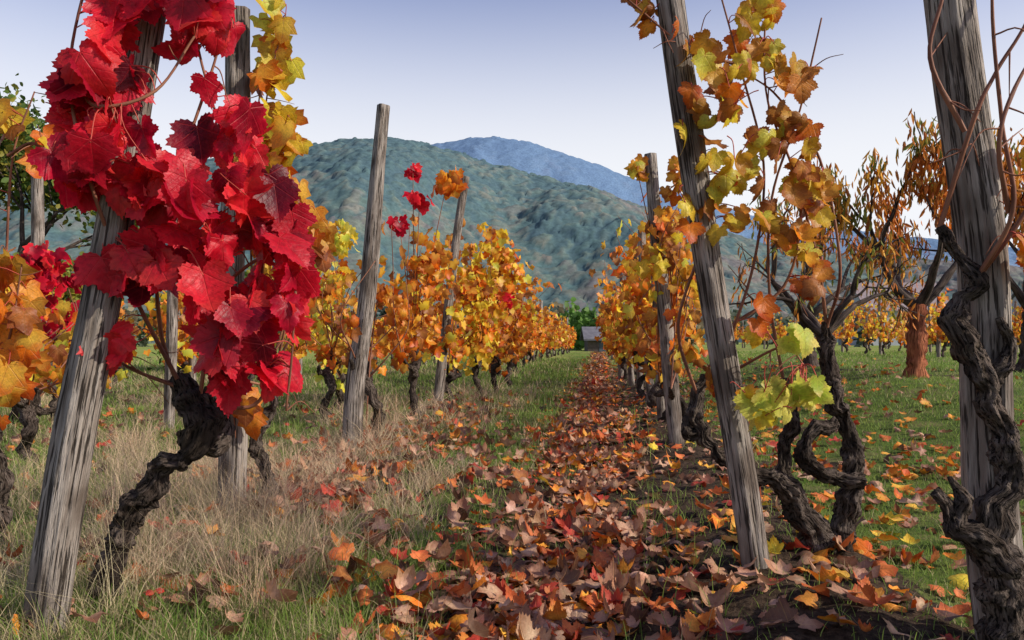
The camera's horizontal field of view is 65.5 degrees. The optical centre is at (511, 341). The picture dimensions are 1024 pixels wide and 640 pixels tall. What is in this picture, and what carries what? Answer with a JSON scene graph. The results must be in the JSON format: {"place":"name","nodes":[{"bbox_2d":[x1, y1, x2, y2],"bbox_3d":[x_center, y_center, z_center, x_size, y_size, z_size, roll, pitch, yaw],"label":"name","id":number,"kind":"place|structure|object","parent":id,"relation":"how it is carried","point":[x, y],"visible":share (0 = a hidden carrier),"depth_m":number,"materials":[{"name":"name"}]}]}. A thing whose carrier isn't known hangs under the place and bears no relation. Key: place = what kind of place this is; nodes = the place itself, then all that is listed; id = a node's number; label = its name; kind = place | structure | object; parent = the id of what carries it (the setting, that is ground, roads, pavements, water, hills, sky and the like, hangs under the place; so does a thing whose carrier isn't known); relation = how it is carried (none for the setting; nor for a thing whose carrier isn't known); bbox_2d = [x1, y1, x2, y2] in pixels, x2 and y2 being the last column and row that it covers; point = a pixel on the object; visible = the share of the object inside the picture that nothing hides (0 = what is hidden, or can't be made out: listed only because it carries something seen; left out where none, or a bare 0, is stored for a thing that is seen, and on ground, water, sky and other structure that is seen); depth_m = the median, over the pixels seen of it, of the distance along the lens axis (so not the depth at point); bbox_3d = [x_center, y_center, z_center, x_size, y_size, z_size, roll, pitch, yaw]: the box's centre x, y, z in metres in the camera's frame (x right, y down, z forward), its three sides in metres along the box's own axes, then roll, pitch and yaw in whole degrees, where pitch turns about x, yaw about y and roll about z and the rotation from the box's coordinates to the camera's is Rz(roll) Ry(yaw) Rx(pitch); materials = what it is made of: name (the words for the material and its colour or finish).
{"place":"outdoors","nodes":[
{"label":"outdoors","id":0,"kind":"place"},
{"bbox_2d":[0,372,541,634],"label":"dry grass","id":1,"kind":"structure","parent":0,"point":[133,453],"depth_m":3.22,"materials":[{"name":"beige plant"}]},
{"bbox_2d":[0,342,1023,639],"bbox_3d":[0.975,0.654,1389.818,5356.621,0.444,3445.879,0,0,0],"label":"ground","id":2,"kind":"structure","parent":0,"point":[742,600],"depth_m":3.69,"materials":[{"name":"brown soil"}]},
{"bbox_2d":[0,91,54,546],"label":"grape vine","id":3,"kind":"object","parent":2,"relation":"on","point":[22,310],"visible":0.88,"depth_m":3.00,"materials":[{"name":"orange plant"}]},
{"bbox_2d":[7,246,48,292],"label":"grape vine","id":4,"kind":"object","parent":2,"relation":"on","point":[10,250],"visible":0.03,"depth_m":8.94,"materials":[{"name":"green plant"}]},
{"bbox_2d":[0,250,70,423],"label":"grape vine","id":5,"kind":"object","parent":2,"relation":"on","point":[14,410],"visible":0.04,"depth_m":7.60,"materials":[{"name":"orange plant"}]},
{"bbox_2d":[30,175,44,416],"bbox_3d":[-4.961,-0.467,8.296,0.163,2.834,0.141,0,0,-23],"label":"wooden post","id":6,"kind":"object","parent":2,"relation":"on","point":[37,216],"visible":0.3,"depth_m":8.26,"materials":[{"name":"grey wood"}]},
{"bbox_2d":[0,289,127,461],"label":"grape vine","id":7,"kind":"object","parent":2,"relation":"on","point":[41,370],"visible":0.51,"depth_m":5.31,"materials":[{"name":"orange plant"}]},
{"bbox_2d":[0,73,139,254],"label":"walnut tree","id":8,"kind":"object","parent":2,"relation":"on","point":[20,181],"visible":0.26,"depth_m":19.88,"materials":[{"name":"green plant"}]},
{"bbox_2d":[10,240,133,427],"bbox_3d":[-3.897,-0.022,7.105,0.694,1.713,1.499,0,0,15],"label":"grape vine","id":9,"kind":"object","parent":2,"relation":"on","point":[49,278],"visible":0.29,"depth_m":6.87,"materials":[{"name":"red plant"}]},
{"bbox_2d":[13,250,133,344],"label":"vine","id":10,"kind":"object","parent":2,"relation":"on","point":[68,272],"visible":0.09,"depth_m":16.55,"materials":[{"name":"orange plant"}]},
{"bbox_2d":[21,14,165,635],"bbox_3d":[-1.098,-0.227,2.150,0.466,2.369,0.127,0,0,-8],"label":"wooden post","id":11,"kind":"object","parent":2,"relation":"on","point":[63,497],"visible":0.54,"depth_m":2.10,"materials":[{"name":"grey wood"}]},
{"bbox_2d":[163,218,177,428],"bbox_3d":[-3.080,-0.130,7.209,0.151,2.162,0.124,0,0,0],"label":"wooden post","id":12,"kind":"object","parent":2,"relation":"on","point":[172,327],"visible":0.45,"depth_m":7.17,"materials":[{"name":"grey wood"}]},
{"bbox_2d":[25,0,329,610],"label":"grape vine","id":13,"kind":"object","parent":2,"relation":"on","point":[97,89],"visible":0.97,"depth_m":2.11,"materials":[{"name":"red plant"}]},
{"bbox_2d":[139,265,311,371],"bbox_3d":[-7.849,-0.126,21.616,3.595,4.231,4.560,0,0,32],"label":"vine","id":14,"kind":"object","parent":2,"relation":"on","point":[247,272],"visible":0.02,"depth_m":20.52,"materials":[{"name":"orange plant"}]},
{"bbox_2d":[217,5,250,514],"bbox_3d":[-1.242,-0.270,3.557,0.150,2.444,0.144,0,0,0],"label":"wooden post","id":15,"kind":"object","parent":2,"relation":"on","point":[237,71],"visible":0.23,"depth_m":3.51,"materials":[{"name":"grey wood"}]},
{"bbox_2d":[43,274,431,391],"bbox_3d":[-5.450,-0.234,30.554,1.258,2.287,39.362,0,0,6],"label":"vineyard row","id":16,"kind":"object","parent":2,"relation":"on","point":[150,337],"visible":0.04,"depth_m":15.10,"materials":[{"name":"orange plant"}]},
{"bbox_2d":[227,0,337,501],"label":"grape vine","id":17,"kind":"object","parent":2,"relation":"on","point":[278,68],"visible":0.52,"depth_m":3.49,"materials":[{"name":"yellow plant"}]},
{"bbox_2d":[144,273,469,385],"bbox_3d":[-2.643,-0.310,29.107,1.345,2.436,37.733,0,0,6],"label":"vineyard row","id":18,"kind":"object","parent":2,"relation":"on","point":[184,363],"visible":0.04,"depth_m":11.12,"materials":[{"name":"orange plant"}]},
{"bbox_2d":[297,218,359,410],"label":"grape vine","id":19,"kind":"object","parent":2,"relation":"on","point":[343,242],"visible":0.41,"depth_m":9.08,"materials":[{"name":"yellow plant"}]},
{"bbox_2d":[293,259,383,421],"bbox_3d":[-1.651,0.089,7.421,0.892,1.579,1.259,0,0,0],"label":"grape vine","id":20,"kind":"object","parent":2,"relation":"on","point":[327,294],"visible":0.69,"depth_m":7.57,"materials":[{"name":"orange plant"}]},
{"bbox_2d":[309,261,415,441],"bbox_3d":[-1.050,0.151,5.705,0.676,1.374,0.954,0,0,30],"label":"grape vine","id":21,"kind":"object","parent":2,"relation":"on","point":[384,294],"visible":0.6,"depth_m":5.70,"materials":[{"name":"orange plant"}]},
{"bbox_2d":[342,103,389,450],"bbox_3d":[-1.018,-0.348,5.533,0.341,2.602,0.131,0,0,0],"label":"wooden post","id":22,"kind":"object","parent":2,"relation":"on","point":[354,390],"visible":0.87,"depth_m":5.49,"materials":[{"name":"grey wood"}]},
{"bbox_2d":[364,342,372,407],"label":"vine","id":23,"kind":"object","parent":2,"relation":"on","point":[364,392],"visible":0.04,"depth_m":9.55,"materials":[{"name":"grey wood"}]},
{"bbox_2d":[376,163,468,422],"bbox_3d":[-0.953,-0.402,7.517,0.910,2.493,1.339,0,0,-25],"label":"grape vine","id":24,"kind":"object","parent":2,"relation":"on","point":[425,269],"visible":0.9,"depth_m":7.38,"materials":[{"name":"orange plant"}]},
{"bbox_2d":[51,292,837,346],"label":"distant trees","id":25,"kind":"object","parent":2,"relation":"on","point":[557,309],"visible":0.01,"depth_m":110.28,"materials":[{"name":"green plant"}]},
{"bbox_2d":[419,218,478,399],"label":"grape vine","id":26,"kind":"object","parent":2,"relation":"on","point":[452,342],"visible":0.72,"depth_m":9.26,"materials":[{"name":"orange plant"}]},
{"bbox_2d":[432,176,468,406],"bbox_3d":[-0.703,-0.457,8.996,0.445,2.828,0.139,0,0,0],"label":"wooden post","id":27,"kind":"object","parent":2,"relation":"on","point":[439,385],"visible":0.59,"depth_m":8.95,"materials":[{"name":"grey wood"}]},
{"bbox_2d":[454,222,531,400],"bbox_3d":[-0.268,-0.313,10.440,1.056,2.360,1.964,0,0,0],"label":"grape vine","id":28,"kind":"object","parent":2,"relation":"on","point":[480,333],"visible":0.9,"depth_m":10.11,"materials":[{"name":"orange plant"}]},
{"bbox_2d":[461,256,534,392],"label":"grape vine","id":29,"kind":"object","parent":2,"relation":"on","point":[500,348],"visible":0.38,"depth_m":12.03,"materials":[{"name":"orange plant"}]},
{"bbox_2d":[0,351,1023,639],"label":"fallen leaves","id":30,"kind":"object","parent":2,"relation":"on","point":[546,605],"visible":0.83,"depth_m":2.99,"materials":[{"name":"orange plant"}]},
{"bbox_2d":[0,349,1023,639],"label":"grass","id":31,"kind":"structure","parent":2,"relation":"on","point":[8,629],"depth_m":3.58,"materials":[{"name":"green plant"}]},
{"bbox_2d":[468,277,576,376],"bbox_3d":[1.621,-0.380,35.228,1.633,2.498,41.168,0,0,6],"label":"vineyard row","id":32,"kind":"object","parent":2,"relation":"on","point":[549,337],"visible":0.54,"depth_m":31.02,"materials":[{"name":"orange plant"}]},
{"bbox_2d":[498,281,561,386],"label":"grape vine","id":33,"kind":"object","parent":2,"relation":"on","point":[515,349],"visible":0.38,"depth_m":13.72,"materials":[{"name":"orange plant"}]},
{"bbox_2d":[558,297,600,349],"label":"distant trees","id":34,"kind":"object","parent":2,"relation":"on","point":[578,320],"visible":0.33,"depth_m":70.00,"materials":[{"name":"green plant"}]},
{"bbox_2d":[580,327,605,351],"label":"shed","id":35,"kind":"structure","parent":2,"relation":"on","point":[587,337],"depth_m":63.00,"materials":[{"name":"grey wood"}]},
{"bbox_2d":[599,341,605,351],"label":"door","id":36,"kind":"structure","parent":35,"relation":"in","point":[600,345],"depth_m":62.96,"materials":[{"name":"grey wood"}]},
{"bbox_2d":[593,264,627,379],"bbox_3d":[4.665,-0.507,35.944,1.616,2.770,42.611,0,0,6],"label":"vineyard row","id":37,"kind":"object","parent":2,"relation":"on","point":[605,324],"visible":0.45,"depth_m":16.15,"materials":[{"name":"orange plant"}]},
{"bbox_2d":[589,246,644,384],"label":"grape vine","id":38,"kind":"object","parent":2,"relation":"on","point":[603,307],"visible":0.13,"depth_m":12.34,"materials":[{"name":"orange plant"}]},
{"bbox_2d":[607,278,635,382],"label":"grape vine","id":39,"kind":"object","parent":2,"relation":"on","point":[619,348],"visible":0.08,"depth_m":14.32,"materials":[{"name":"orange plant"}]},
{"bbox_2d":[601,212,655,407],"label":"grape vine","id":40,"kind":"object","parent":2,"relation":"on","point":[633,275],"visible":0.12,"depth_m":8.86,"materials":[{"name":"orange plant"}]},
{"bbox_2d":[610,231,647,396],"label":"grape vine","id":41,"kind":"object","parent":2,"relation":"on","point":[631,338],"visible":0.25,"depth_m":10.77,"materials":[{"name":"orange plant"}]},
{"bbox_2d":[627,317,634,385],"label":"wooden post","id":42,"kind":"object","parent":2,"relation":"on","point":[631,378],"visible":0.14,"depth_m":13.55,"materials":[{"name":"grey wood"}]},
{"bbox_2d":[633,256,643,391],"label":"wooden post","id":43,"kind":"object","parent":2,"relation":"on","point":[638,374],"visible":0.04,"depth_m":11.46,"materials":[{"name":"grey wood"}]},
{"bbox_2d":[638,230,653,405],"bbox_3d":[1.569,-0.180,9.294,0.193,2.263,0.106,0,0,0],"label":"wooden post","id":44,"kind":"object","parent":2,"relation":"on","point":[642,235],"visible":0.18,"depth_m":9.26,"materials":[{"name":"grey wood"}]},
{"bbox_2d":[651,277,664,420],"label":"wooden post","id":45,"kind":"object","parent":2,"relation":"on","point":[660,403],"visible":0.11,"depth_m":7.47,"materials":[{"name":"grey wood"}]},
{"bbox_2d":[610,153,707,443],"bbox_3d":[1.112,-0.247,5.888,0.737,2.178,1.170,0,0,0],"label":"grape vine","id":46,"kind":"object","parent":2,"relation":"on","point":[655,265],"visible":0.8,"depth_m":5.67,"materials":[{"name":"orange plant"}]},
{"bbox_2d":[644,153,684,446],"bbox_3d":[1.108,-0.203,5.749,0.308,2.315,0.127,0,0,0],"label":"wooden post","id":47,"kind":"object","parent":2,"relation":"on","point":[673,409],"visible":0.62,"depth_m":5.71,"materials":[{"name":"grey wood"}]},
{"bbox_2d":[629,211,703,421],"bbox_3d":[1.516,-0.213,7.088,0.837,2.037,1.837,0,0,0],"label":"grape vine","id":48,"kind":"object","parent":2,"relation":"on","point":[643,286],"visible":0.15,"depth_m":7.28,"materials":[{"name":"orange plant"}]},
{"bbox_2d":[656,0,769,569],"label":"wooden post","id":49,"kind":"object","parent":2,"relation":"on","point":[734,427],"visible":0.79,"depth_m":2.67,"materials":[{"name":"grey wood"}]},
{"bbox_2d":[620,0,866,553],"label":"grape vine","id":50,"kind":"object","parent":2,"relation":"on","point":[768,404],"visible":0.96,"depth_m":2.68,"materials":[{"name":"yellow plant"}]},
{"bbox_2d":[729,215,923,387],"bbox_3d":[3.631,-0.382,9.315,2.698,2.158,1.774,0,0,0],"label":"peach tree","id":51,"kind":"object","parent":2,"relation":"on","point":[810,321],"visible":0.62,"depth_m":9.17,"materials":[{"name":"brown plant"}]},
{"bbox_2d":[747,168,935,366],"bbox_3d":[5.389,-1.283,14.132,3.857,3.697,2.397,0,0,-27],"label":"peach tree","id":52,"kind":"object","parent":2,"relation":"on","point":[812,359],"visible":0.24,"depth_m":13.96,"materials":[{"name":"orange plant"}]},
{"bbox_2d":[734,282,949,356],"bbox_3d":[13.970,-0.577,39.155,1.249,2.261,36.814,0,0,6],"label":"vineyard row","id":53,"kind":"object","parent":2,"relation":"on","point":[879,320],"visible":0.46,"depth_m":28.03,"materials":[{"name":"orange plant"}]},
{"bbox_2d":[684,301,1013,346],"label":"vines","id":54,"kind":"object","parent":2,"relation":"on","point":[784,321],"visible":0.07,"depth_m":66.83,"materials":[{"name":"orange plant"}]},
{"bbox_2d":[838,311,934,345],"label":"walls","id":55,"kind":"structure","parent":2,"relation":"on","point":[893,343],"depth_m":86.00,"materials":[{"name":"paint"}]},
{"bbox_2d":[844,288,864,310],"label":"gables","id":56,"kind":"object","parent":55,"relation":"on","point":[856,299],"depth_m":89.40,"materials":[{"name":"paint"}]},
{"bbox_2d":[837,283,947,310],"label":"roof","id":57,"kind":"structure","parent":55,"relation":"on","point":[918,289],"depth_m":88.53,"materials":[{"name":"ceramic"}]},
{"bbox_2d":[784,287,1022,352],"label":"vineyard row","id":58,"kind":"object","parent":2,"relation":"on","point":[1016,330],"visible":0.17,"depth_m":31.45,"materials":[{"name":"orange plant"}]},
{"bbox_2d":[785,108,1023,377],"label":"peach tree","id":59,"kind":"object","parent":2,"relation":"on","point":[916,347],"visible":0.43,"depth_m":9.74,"materials":[{"name":"orange plant"}]},
{"bbox_2d":[834,301,1022,352],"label":"vineyard row","id":60,"kind":"object","parent":2,"relation":"on","point":[891,336],"visible":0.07,"depth_m":45.42,"materials":[{"name":"orange plant"}]},
{"bbox_2d":[884,148,1023,372],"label":"peach tree","id":61,"kind":"object","parent":2,"relation":"on","point":[1018,292],"visible":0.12,"depth_m":11.63,"materials":[{"name":"orange plant"}]},
{"bbox_2d":[923,0,1023,639],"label":"wooden post","id":62,"kind":"object","parent":2,"relation":"on","point":[978,215],"visible":0.61,"depth_m":1.94,"materials":[{"name":"grey wood"}]},
{"bbox_2d":[927,0,1023,639],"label":"grape vine","id":63,"kind":"object","parent":2,"relation":"on","point":[985,537],"visible":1,"depth_m":1.89,"materials":[{"name":"brown plant"}]},
{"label":"walls","id":64,"kind":"object","parent":2,"relation":"on","visible":0},
{"bbox_2d":[1011,297,1020,315],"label":"gables","id":65,"kind":"object","parent":64,"relation":"on","point":[1013,300],"depth_m":88.76,"materials":[{"name":"paint"}]},
{"bbox_2d":[0,137,1023,343],"bbox_3d":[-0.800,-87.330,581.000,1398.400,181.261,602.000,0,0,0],"label":"hill","id":66,"kind":"structure","parent":0,"point":[559,232],"depth_m":532.14,"materials":[{"name":"green plant"}]},
{"bbox_2d":[0,0,1023,247],"label":"sky","id":67,"kind":"structure","parent":0,"point":[574,78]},
{"bbox_2d":[431,136,1019,266],"bbox_3d":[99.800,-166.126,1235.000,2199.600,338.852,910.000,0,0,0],"label":"hill","id":68,"kind":"structure","parent":0,"point":[528,157],"depth_m":1217.10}
]}

